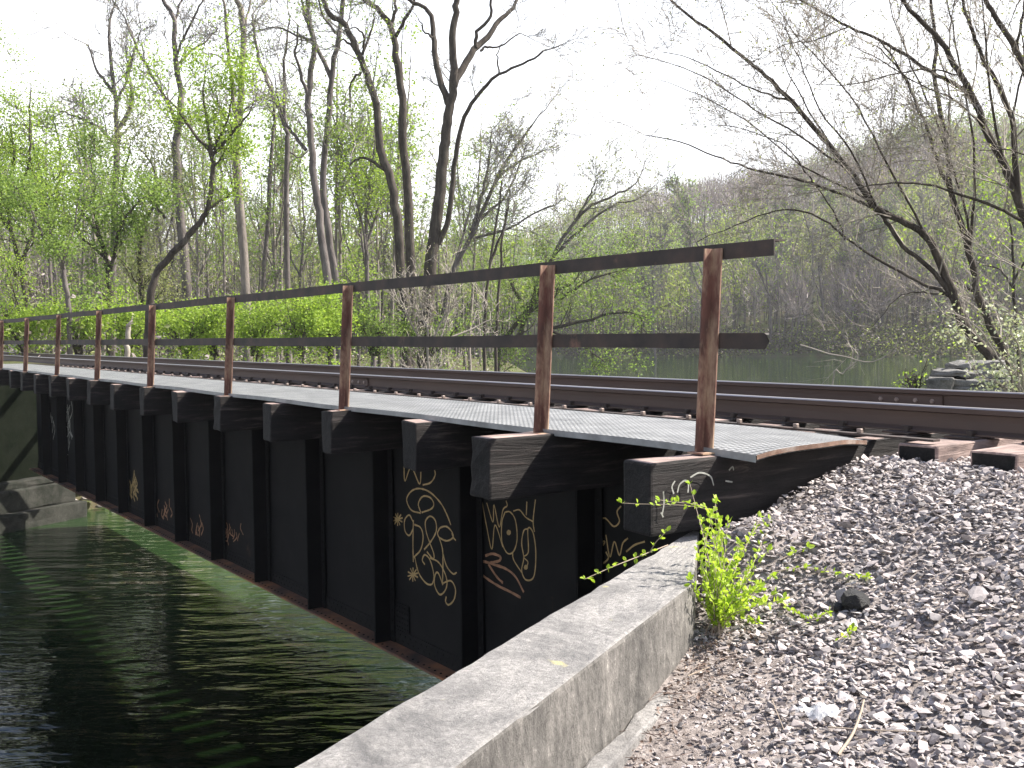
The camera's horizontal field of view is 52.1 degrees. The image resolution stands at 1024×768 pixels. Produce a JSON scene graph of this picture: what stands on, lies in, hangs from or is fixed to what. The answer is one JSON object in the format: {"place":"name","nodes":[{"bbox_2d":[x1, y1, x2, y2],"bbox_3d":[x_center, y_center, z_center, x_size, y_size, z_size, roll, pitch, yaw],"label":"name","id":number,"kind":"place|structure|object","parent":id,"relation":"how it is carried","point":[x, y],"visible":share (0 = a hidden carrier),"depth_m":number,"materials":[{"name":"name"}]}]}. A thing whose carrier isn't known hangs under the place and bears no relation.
{"place":"outdoors","nodes":[
{"label":"outdoors","id":0,"kind":"place"},
{"bbox_2d":[0,356,1023,767],"bbox_3d":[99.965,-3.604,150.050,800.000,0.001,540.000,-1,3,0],"label":"river","id":1,"kind":"structure","parent":0,"point":[124,642],"depth_m":15.29,"materials":[{"name":"liquid"}]},
{"bbox_2d":[0,0,1023,257],"label":"sky","id":2,"kind":"structure","parent":0,"point":[56,56],"materials":[{"name":"white"}]},
{"bbox_2d":[3,160,1023,767],"bbox_3d":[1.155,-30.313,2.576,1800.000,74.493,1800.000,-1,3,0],"label":"ground","id":3,"kind":"structure","parent":0,"point":[677,750],"depth_m":4.07,"materials":[{"name":"gravel"}]},
{"bbox_2d":[0,290,64,355],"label":"leafy shrub","id":4,"kind":"object","parent":3,"relation":"on","point":[17,325],"visible":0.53,"depth_m":36.51,"materials":[{"name":"green plant"}]},
{"bbox_2d":[0,385,86,533],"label":"bridge abutment","id":5,"kind":"object","parent":3,"relation":"on","point":[29,498],"visible":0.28,"depth_m":26.13,"materials":[{"name":"concrete"}]},
{"bbox_2d":[0,10,95,352],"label":"leafy tree","id":6,"kind":"object","parent":3,"relation":"on","point":[8,219],"visible":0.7,"depth_m":39.49,"materials":[{"name":"green plant"}]},
{"bbox_2d":[0,75,108,353],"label":"leafy tree","id":7,"kind":"object","parent":3,"relation":"on","point":[50,280],"visible":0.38,"depth_m":49.96,"materials":[{"name":"green plant"}]},
{"bbox_2d":[25,291,121,354],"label":"leafy shrub","id":8,"kind":"object","parent":3,"relation":"on","point":[91,320],"visible":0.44,"depth_m":36.40,"materials":[{"name":"green plant"}]},
{"bbox_2d":[0,135,159,354],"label":"leafy tree","id":9,"kind":"object","parent":3,"relation":"on","point":[21,196],"visible":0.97,"depth_m":35.56,"materials":[{"name":"green plant"}]},
{"bbox_2d":[50,53,123,354],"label":"thin tree","id":10,"kind":"object","parent":3,"relation":"on","point":[82,220],"visible":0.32,"depth_m":63.44,"materials":[{"name":"green plant"}]},
{"bbox_2d":[38,65,140,354],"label":"thin tree","id":11,"kind":"object","parent":3,"relation":"on","point":[96,259],"visible":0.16,"depth_m":77.96,"materials":[{"name":"green plant"}]},
{"bbox_2d":[17,0,169,355],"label":"bare tree","id":12,"kind":"object","parent":3,"relation":"on","point":[109,50],"visible":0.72,"depth_m":51.41,"materials":[{"name":"grey plant"}]},
{"bbox_2d":[1,71,198,355],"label":"leafy tree","id":13,"kind":"object","parent":3,"relation":"on","point":[125,222],"visible":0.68,"depth_m":42.41,"materials":[{"name":"green plant"}]},
{"bbox_2d":[95,278,174,356],"bbox_3d":[-13.730,-1.588,37.895,3.300,4.482,2.691,0,3,19],"label":"leafy shrub","id":14,"kind":"object","parent":3,"relation":"on","point":[121,327],"visible":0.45,"depth_m":37.73,"materials":[{"name":"green plant"}]},
{"bbox_2d":[74,99,220,356],"bbox_3d":[-16.119,-6.020,45.918,6.103,13.294,6.839,1,3,29],"label":"leafy tree","id":15,"kind":"object","parent":3,"relation":"on","point":[139,266],"visible":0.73,"depth_m":46.34,"materials":[{"name":"green plant"}]},
{"bbox_2d":[117,120,209,357],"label":"thin tree","id":16,"kind":"object","parent":3,"relation":"on","point":[171,224],"visible":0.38,"depth_m":63.26,"materials":[{"name":"green plant"}]},
{"bbox_2d":[122,78,216,353],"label":"thin tree","id":17,"kind":"object","parent":3,"relation":"on","point":[189,226],"visible":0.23,"depth_m":86.37,"materials":[{"name":"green plant"}]},
{"bbox_2d":[93,0,277,358],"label":"tall tree","id":18,"kind":"object","parent":3,"relation":"on","point":[181,228],"visible":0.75,"depth_m":49.27,"materials":[{"name":"grey plant"}]},
{"bbox_2d":[127,291,252,359],"bbox_3d":[-11.334,-0.817,36.973,4.375,4.990,2.678,-1,3,0],"label":"leafy shrub","id":19,"kind":"object","parent":3,"relation":"on","point":[213,318],"visible":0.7,"depth_m":36.69,"materials":[{"name":"green plant"}]},
{"bbox_2d":[104,0,291,357],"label":"forked tree","id":20,"kind":"object","parent":3,"relation":"on","point":[209,146],"visible":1,"depth_m":30.70,"materials":[{"name":"green plant"}]},
{"bbox_2d":[143,107,259,359],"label":"thin tree","id":21,"kind":"object","parent":3,"relation":"on","point":[198,285],"visible":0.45,"depth_m":74.65,"materials":[{"name":"green plant"}]},
{"bbox_2d":[165,55,256,357],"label":"thin tree","id":22,"kind":"object","parent":3,"relation":"on","point":[221,211],"visible":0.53,"depth_m":74.82,"materials":[{"name":"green plant"}]},
{"bbox_2d":[181,85,256,358],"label":"thin tree","id":23,"kind":"object","parent":3,"relation":"on","point":[207,275],"visible":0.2,"depth_m":84.89,"materials":[{"name":"green plant"}]},
{"bbox_2d":[197,182,246,359],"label":"thin tree","id":24,"kind":"object","parent":3,"relation":"on","point":[219,256],"visible":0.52,"depth_m":83.91,"materials":[{"name":"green plant"}]},
{"bbox_2d":[177,0,291,361],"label":"tall tree","id":25,"kind":"object","parent":3,"relation":"on","point":[244,260],"visible":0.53,"depth_m":53.44,"materials":[{"name":"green plant"}]},
{"bbox_2d":[186,70,283,290],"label":"thin tree","id":26,"kind":"object","parent":3,"relation":"on","point":[231,171],"visible":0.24,"depth_m":63.16,"materials":[{"name":"green plant"}]},
{"bbox_2d":[182,62,326,362],"bbox_3d":[-14.717,-9.584,62.321,7.478,19.081,7.312,1,3,25],"label":"thin tree","id":27,"kind":"object","parent":3,"relation":"on","point":[275,239],"visible":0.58,"depth_m":61.78,"materials":[{"name":"green plant"}]},
{"bbox_2d":[218,22,293,361],"bbox_3d":[-13.959,-9.679,56.839,4.270,19.570,4.583,-1,3,0],"label":"slim tree","id":28,"kind":"object","parent":3,"relation":"on","point":[266,239],"visible":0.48,"depth_m":57.48,"materials":[{"name":"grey plant"}]},
{"bbox_2d":[0,252,512,371],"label":"bank undergrowth","id":29,"kind":"object","parent":3,"relation":"on","point":[240,355],"visible":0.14,"depth_m":52.21,"materials":[{"name":"green plant"}]},
{"bbox_2d":[224,282,300,362],"bbox_3d":[-9.282,-0.717,38.159,3.831,5.962,2.461,1,3,30],"label":"leafy shrub","id":30,"kind":"object","parent":3,"relation":"on","point":[251,333],"visible":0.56,"depth_m":37.69,"materials":[{"name":"green plant"}]},
{"bbox_2d":[197,0,335,364],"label":"tall tree","id":31,"kind":"object","parent":3,"relation":"on","point":[321,238],"visible":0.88,"depth_m":47.41,"materials":[{"name":"grey plant"}]},
{"bbox_2d":[222,113,315,362],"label":"thin tree","id":32,"kind":"object","parent":3,"relation":"on","point":[282,225],"visible":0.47,"depth_m":67.31,"materials":[{"name":"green plant"}]},
{"bbox_2d":[1,190,559,359],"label":"distant woods","id":33,"kind":"object","parent":3,"relation":"on","point":[38,272],"visible":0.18,"depth_m":119.57,"materials":[{"name":"green plant"}]},
{"bbox_2d":[226,0,344,362],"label":"slim tree","id":34,"kind":"object","parent":3,"relation":"on","point":[286,215],"visible":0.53,"depth_m":55.46,"materials":[{"name":"grey plant"}]},
{"bbox_2d":[250,38,320,357],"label":"thin tree","id":35,"kind":"object","parent":3,"relation":"on","point":[294,178],"visible":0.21,"depth_m":77.64,"materials":[{"name":"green plant"}]},
{"bbox_2d":[246,286,341,363],"bbox_3d":[-7.404,0.440,36.171,3.486,7.684,2.903,-1,3,0],"label":"leafy shrub","id":36,"kind":"object","parent":3,"relation":"on","point":[306,323],"visible":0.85,"depth_m":35.58,"materials":[{"name":"green plant"}]},
{"bbox_2d":[254,124,348,363],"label":"thin tree","id":37,"kind":"object","parent":3,"relation":"on","point":[302,245],"visible":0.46,"depth_m":74.84,"materials":[{"name":"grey plant"}]},
{"bbox_2d":[278,111,334,358],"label":"thin tree","id":38,"kind":"object","parent":3,"relation":"on","point":[301,215],"visible":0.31,"depth_m":98.89,"materials":[{"name":"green plant"}]},
{"bbox_2d":[278,0,374,364],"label":"tall tree","id":39,"kind":"object","parent":3,"relation":"on","point":[330,72],"visible":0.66,"depth_m":49.42,"materials":[{"name":"grey plant"}]},
{"bbox_2d":[263,81,392,309],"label":"thin tree","id":40,"kind":"object","parent":3,"relation":"on","point":[339,244],"visible":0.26,"depth_m":66.53,"materials":[{"name":"green plant"}]},
{"bbox_2d":[294,267,369,364],"bbox_3d":[-6.335,0.231,36.971,2.645,8.777,2.942,-2,3,-20],"label":"leafy shrub","id":41,"kind":"object","parent":3,"relation":"on","point":[335,333],"visible":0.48,"depth_m":36.78,"materials":[{"name":"green plant"}]},
{"bbox_2d":[287,61,391,294],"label":"thin tree","id":42,"kind":"object","parent":3,"relation":"on","point":[347,226],"visible":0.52,"depth_m":59.65,"materials":[{"name":"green plant"}]},
{"bbox_2d":[299,8,397,265],"bbox_3d":[-9.071,-10.712,59.562,6.019,21.833,6.804,-2,3,-21],"label":"thin tree","id":43,"kind":"object","parent":3,"relation":"on","point":[336,208],"visible":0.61,"depth_m":59.37,"materials":[{"name":"green plant"}]},
{"bbox_2d":[272,0,425,367],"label":"tall tree","id":44,"kind":"object","parent":3,"relation":"on","point":[385,165],"visible":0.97,"depth_m":45.46,"materials":[{"name":"brown plant"}]},
{"bbox_2d":[309,89,418,366],"bbox_3d":[-7.445,-6.716,52.500,5.780,16.083,6.044,-1,3,0],"label":"leafy tree","id":45,"kind":"object","parent":3,"relation":"on","point":[368,202],"visible":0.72,"depth_m":52.53,"materials":[{"name":"green plant"}]},
{"bbox_2d":[294,85,434,366],"bbox_3d":[-8.862,-9.156,64.990,7.313,18.658,7.150,2,4,41],"label":"thin tree","id":46,"kind":"object","parent":3,"relation":"on","point":[377,252],"visible":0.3,"depth_m":64.49,"materials":[{"name":"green plant"}]},
{"bbox_2d":[339,291,412,366],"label":"leafy shrub","id":47,"kind":"object","parent":3,"relation":"on","point":[369,326],"visible":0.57,"depth_m":41.75,"materials":[{"name":"green plant"}]},
{"bbox_2d":[329,0,423,367],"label":"tall tree","id":48,"kind":"object","parent":3,"relation":"on","point":[408,208],"visible":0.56,"depth_m":48.40,"materials":[{"name":"brown plant"}]},
{"bbox_2d":[317,1,443,366],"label":"thin tree","id":49,"kind":"object","parent":3,"relation":"on","point":[397,184],"visible":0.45,"depth_m":59.67,"materials":[{"name":"brown plant"}]},
{"bbox_2d":[29,394,740,680],"bbox_3d":[-4.689,1.321,15.297,0.422,2.066,22.463,-3,3,-35],"label":"plate girder","id":50,"kind":"object","parent":3,"relation":"on","point":[442,574],"visible":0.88,"depth_m":10.82,"materials":[{"name":"metal"}]},
{"bbox_2d":[66,374,179,400],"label":"outrigger tie","id":51,"kind":"object","parent":50,"relation":"on","point":[76,389],"visible":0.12,"depth_m":16.38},
{"bbox_2d":[87,376,209,404],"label":"outrigger tie","id":52,"kind":"object","parent":50,"relation":"on","point":[98,392],"visible":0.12,"depth_m":15.26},
{"bbox_2d":[110,380,241,409],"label":"outrigger tie","id":53,"kind":"object","parent":50,"relation":"on","point":[124,397],"visible":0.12,"depth_m":14.14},
{"bbox_2d":[139,382,286,415],"bbox_3d":[-2.659,0.129,14.378,4.762,0.356,0.218,-3,3,-35],"label":"outrigger tie","id":54,"kind":"object","parent":50,"relation":"on","point":[155,401],"visible":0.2,"depth_m":13.03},
{"bbox_2d":[171,385,324,422],"bbox_3d":[-1.884,0.173,13.254,4.766,0.366,0.213,-3,3,-35],"label":"outrigger tie","id":55,"kind":"object","parent":50,"relation":"on","point":[187,406],"visible":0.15,"depth_m":11.93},
{"bbox_2d":[213,389,378,430],"bbox_3d":[-1.094,0.217,12.137,4.765,0.367,0.216,-3,3,-35],"label":"outrigger tie","id":56,"kind":"object","parent":50,"relation":"on","point":[231,413],"visible":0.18,"depth_m":10.81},
{"bbox_2d":[263,395,447,441],"bbox_3d":[-0.305,0.266,11.000,4.770,0.353,0.219,-3,3,-34],"label":"outrigger tie","id":57,"kind":"object","parent":50,"relation":"on","point":[285,422],"visible":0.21,"depth_m":9.70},
{"bbox_2d":[321,401,529,453],"bbox_3d":[0.445,0.307,9.859,4.762,0.356,0.218,-3,3,-34],"label":"outrigger tie","id":58,"kind":"object","parent":50,"relation":"on","point":[348,431],"visible":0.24,"depth_m":8.57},
{"bbox_2d":[0,239,784,454],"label":"railing","id":59,"kind":"object","parent":58,"relation":"on","point":[709,340],"visible":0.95,"depth_m":6.37,"materials":[{"name":"metal"}]},
{"bbox_2d":[402,408,631,471],"bbox_3d":[1.220,0.350,8.758,4.766,0.366,0.213,-3,3,-35],"label":"outrigger tie","id":60,"kind":"object","parent":50,"relation":"on","point":[429,445],"visible":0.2,"depth_m":7.44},
{"bbox_2d":[470,418,771,500],"bbox_3d":[1.752,0.405,7.469,4.765,0.367,0.216,-3,3,-35],"label":"outrigger tie","id":61,"kind":"object","parent":50,"relation":"on","point":[516,465],"visible":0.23,"depth_m":6.26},
{"bbox_2d":[2,364,866,462],"bbox_3d":[-5.428,-0.063,15.370,1.066,0.073,24.603,-3,3,-35],"label":"walkway grating","id":62,"kind":"object","parent":61,"relation":"on","point":[746,443],"visible":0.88,"depth_m":7.19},
{"bbox_2d":[35,364,939,441],"bbox_3d":[-4.766,-0.108,15.605,0.072,0.039,24.550,-3,3,-35],"label":"spacer bar","id":63,"kind":"object","parent":61,"relation":"on","point":[859,432],"visible":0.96,"depth_m":7.38,"materials":[{"name":"metal"}]},
{"bbox_2d":[354,83,440,350],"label":"thin tree","id":64,"kind":"object","parent":3,"relation":"on","point":[387,214],"visible":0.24,"depth_m":74.80,"materials":[{"name":"grey plant"}]},
{"bbox_2d":[357,110,459,278],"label":"thin tree","id":65,"kind":"object","parent":3,"relation":"on","point":[420,248],"visible":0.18,"depth_m":73.42,"materials":[{"name":"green plant"}]},
{"bbox_2d":[375,298,482,369],"bbox_3d":[-3.494,0.870,43.906,4.778,8.916,2.918,1,3,24],"label":"leafy shrub","id":66,"kind":"object","parent":3,"relation":"on","point":[405,333],"visible":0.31,"depth_m":43.84,"materials":[{"name":"green plant"}]},
{"bbox_2d":[366,222,515,369],"bbox_3d":[-2.599,-0.466,41.197,6.050,11.820,4.513,-1,3,0],"label":"dry thicket","id":67,"kind":"object","parent":3,"relation":"on","point":[423,318],"visible":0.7,"depth_m":41.04,"materials":[{"name":"brown plant"}]},
{"bbox_2d":[409,114,480,369],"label":"thin tree","id":68,"kind":"object","parent":3,"relation":"on","point":[434,176],"visible":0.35,"depth_m":90.15,"materials":[{"name":"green plant"}]},
{"bbox_2d":[417,82,521,370],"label":"thin tree","id":69,"kind":"object","parent":3,"relation":"on","point":[473,267],"visible":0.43,"depth_m":74.00,"materials":[{"name":"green plant"}]},
{"bbox_2d":[393,0,592,368],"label":"spreading tree","id":70,"kind":"object","parent":3,"relation":"on","point":[437,234],"visible":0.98,"depth_m":43.48,"materials":[{"name":"brown plant"}]},
{"bbox_2d":[295,529,698,767],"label":"abutment wall","id":71,"kind":"structure","parent":3,"relation":"on","point":[578,683],"depth_m":3.12,"materials":[{"name":"concrete"}]},
{"bbox_2d":[624,433,950,536],"bbox_3d":[2.553,0.454,6.323,4.770,0.353,0.228,-3,3,-34],"label":"outrigger tie","id":72,"kind":"object","parent":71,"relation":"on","point":[742,489],"visible":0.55,"depth_m":5.16,"materials":[{"name":"wood"}]},
{"bbox_2d":[453,128,550,371],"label":"slim tree","id":73,"kind":"object","parent":3,"relation":"on","point":[497,313],"visible":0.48,"depth_m":53.77,"materials":[{"name":"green plant"}]},
{"bbox_2d":[415,71,590,368],"bbox_3d":[0.030,-5.860,52.583,8.006,19.634,7.053,1,3,26],"label":"leaning tree","id":74,"kind":"object","parent":3,"relation":"on","point":[478,217],"visible":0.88,"depth_m":51.61,"materials":[{"name":"grey plant"}]},
{"bbox_2d":[466,127,556,370],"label":"slim tree","id":75,"kind":"object","parent":3,"relation":"on","point":[508,196],"visible":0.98,"depth_m":49.93,"materials":[{"name":"brown plant"}]},
{"bbox_2d":[3,355,1023,443],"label":"track rail","id":76,"kind":"object","parent":3,"relation":"on","point":[969,423],"visible":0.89,"depth_m":7.75,"materials":[{"name":"brown metal"}]},
{"bbox_2d":[3,352,1023,409],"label":"track rail","id":77,"kind":"object","parent":3,"relation":"on","point":[985,399],"visible":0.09,"depth_m":9.89,"materials":[{"name":"brown metal"}]},
{"bbox_2d":[462,190,688,376],"bbox_3d":[3.025,-3.051,57.875,12.772,15.296,7.745,-1,3,0],"label":"leafy shrub","id":78,"kind":"object","parent":3,"relation":"on","point":[524,316],"visible":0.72,"depth_m":57.71,"materials":[{"name":"green plant"}]},
{"bbox_2d":[529,126,693,259],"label":"leaning tree","id":79,"kind":"object","parent":3,"relation":"on","point":[586,209],"visible":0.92,"depth_m":61.20,"materials":[{"name":"brown plant"}]},
{"bbox_2d":[623,196,681,357],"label":"tree","id":80,"kind":"object","parent":3,"relation":"on","point":[654,270],"visible":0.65,"depth_m":194.27,"materials":[{"name":"green plant"}]},
{"bbox_2d":[656,160,701,331],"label":"tree","id":81,"kind":"object","parent":3,"relation":"on","point":[673,191],"visible":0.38,"depth_m":219.60,"materials":[{"name":"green plant"}]},
{"bbox_2d":[666,175,719,351],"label":"tree","id":82,"kind":"object","parent":3,"relation":"on","point":[686,229],"visible":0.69,"depth_m":195.16,"materials":[{"name":"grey plant"}]},
{"bbox_2d":[387,105,1023,352],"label":"hillside woods","id":83,"kind":"object","parent":3,"relation":"on","point":[714,194],"visible":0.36,"depth_m":241.21,"materials":[{"name":"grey plant"}]},
{"bbox_2d":[619,595,817,767],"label":"leaf litter","id":84,"kind":"object","parent":3,"relation":"on","point":[700,666],"visible":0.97,"depth_m":3.72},
{"bbox_2d":[503,0,1005,384],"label":"leaning tree","id":85,"kind":"object","parent":3,"relation":"on","point":[944,280],"visible":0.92,"depth_m":18.82,"materials":[{"name":"brown plant"}]},
{"bbox_2d":[734,206,799,348],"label":"tree","id":86,"kind":"object","parent":3,"relation":"on","point":[759,266],"visible":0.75,"depth_m":194.47,"materials":[{"name":"grey plant"}]},
{"bbox_2d":[553,309,1023,356],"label":"bank undergrowth","id":87,"kind":"object","parent":3,"relation":"on","point":[813,342],"visible":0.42,"depth_m":187.80,"materials":[{"name":"green plant"}]},
{"bbox_2d":[763,163,814,332],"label":"tree","id":88,"kind":"object","parent":3,"relation":"on","point":[801,190],"visible":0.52,"depth_m":205.72,"materials":[{"name":"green plant"}]},
{"bbox_2d":[788,192,834,342],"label":"tree","id":89,"kind":"object","parent":3,"relation":"on","point":[819,267],"visible":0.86,"depth_m":193.78,"materials":[{"name":"grey plant"}]},
{"bbox_2d":[627,452,1023,767],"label":"ballast gravel","id":90,"kind":"structure","parent":3,"relation":"on","point":[937,697],"depth_m":3.93,"materials":[{"name":"gravel"}]},
{"bbox_2d":[616,480,789,636],"bbox_3d":[0.802,0.685,4.461,0.685,0.602,1.172,0,3,11],"label":"sapling","id":91,"kind":"object","parent":90,"relation":"on","point":[721,608],"visible":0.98,"depth_m":4.17,"materials":[{"name":"green plant"}]},
{"bbox_2d":[840,588,869,611],"bbox_3d":[1.370,0.870,4.179,0.115,0.102,0.090,1,3,34],"label":"rock","id":92,"kind":"object","parent":90,"relation":"on","point":[852,599],"visible":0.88,"depth_m":4.15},
{"bbox_2d":[898,438,1023,461],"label":"crosstie","id":93,"kind":"object","parent":90,"relation":"on","point":[943,449],"visible":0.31,"depth_m":5.61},
{"bbox_2d":[970,443,1023,473],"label":"crosstie","id":94,"kind":"object","parent":90,"relation":"on","point":[1007,458],"visible":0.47,"depth_m":5.20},
{"bbox_2d":[640,0,1023,271],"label":"leaning tree","id":95,"kind":"object","parent":3,"relation":"on","point":[1012,181],"visible":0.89,"depth_m":17.64,"materials":[{"name":"brown plant"}]},
{"bbox_2d":[817,202,900,332],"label":"tree","id":96,"kind":"object","parent":3,"relation":"on","point":[838,257],"visible":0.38,"depth_m":203.14,"materials":[{"name":"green plant"}]},
{"bbox_2d":[831,186,900,339],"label":"tree","id":97,"kind":"object","parent":3,"relation":"on","point":[856,248],"visible":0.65,"depth_m":193.77,"materials":[{"name":"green plant"}]},
{"bbox_2d":[778,0,1023,391],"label":"leaning tree","id":98,"kind":"object","parent":3,"relation":"on","point":[978,300],"visible":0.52,"depth_m":20.54,"materials":[{"name":"brown plant"}]},
{"bbox_2d":[906,182,949,333],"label":"tree","id":99,"kind":"object","parent":3,"relation":"on","point":[919,206],"visible":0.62,"depth_m":194.33,"materials":[{"name":"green plant"}]},
{"bbox_2d":[839,0,1023,353],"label":"leaning tree","id":100,"kind":"object","parent":3,"relation":"on","point":[1015,44],"visible":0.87,"depth_m":16.94,"materials":[{"name":"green plant"}]},
{"bbox_2d":[913,157,972,325],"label":"tree","id":101,"kind":"object","parent":3,"relation":"on","point":[935,218],"visible":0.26,"depth_m":205.51,"materials":[{"name":"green plant"}]},
{"bbox_2d":[922,218,989,335],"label":"tree","id":102,"kind":"object","parent":3,"relation":"on","point":[964,258],"visible":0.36,"depth_m":192.70,"materials":[{"name":"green plant"}]},
{"bbox_2d":[901,102,1023,391],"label":"young tree","id":103,"kind":"object","parent":3,"relation":"on","point":[1013,276],"visible":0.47,"depth_m":26.90,"materials":[{"name":"green plant"}]},
{"bbox_2d":[926,360,1010,391],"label":"stone pier","id":104,"kind":"structure","parent":3,"relation":"on","point":[950,376],"depth_m":14.25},
{"bbox_2d":[931,293,1023,392],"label":"pale shrub","id":105,"kind":"object","parent":3,"relation":"on","point":[1016,373],"visible":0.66,"depth_m":12.43,"materials":[{"name":"green plant"}]},
{"bbox_2d":[975,220,1023,329],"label":"tree","id":106,"kind":"object","parent":3,"relation":"on","point":[1019,236],"visible":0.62,"depth_m":193.93,"materials":[{"name":"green plant"}]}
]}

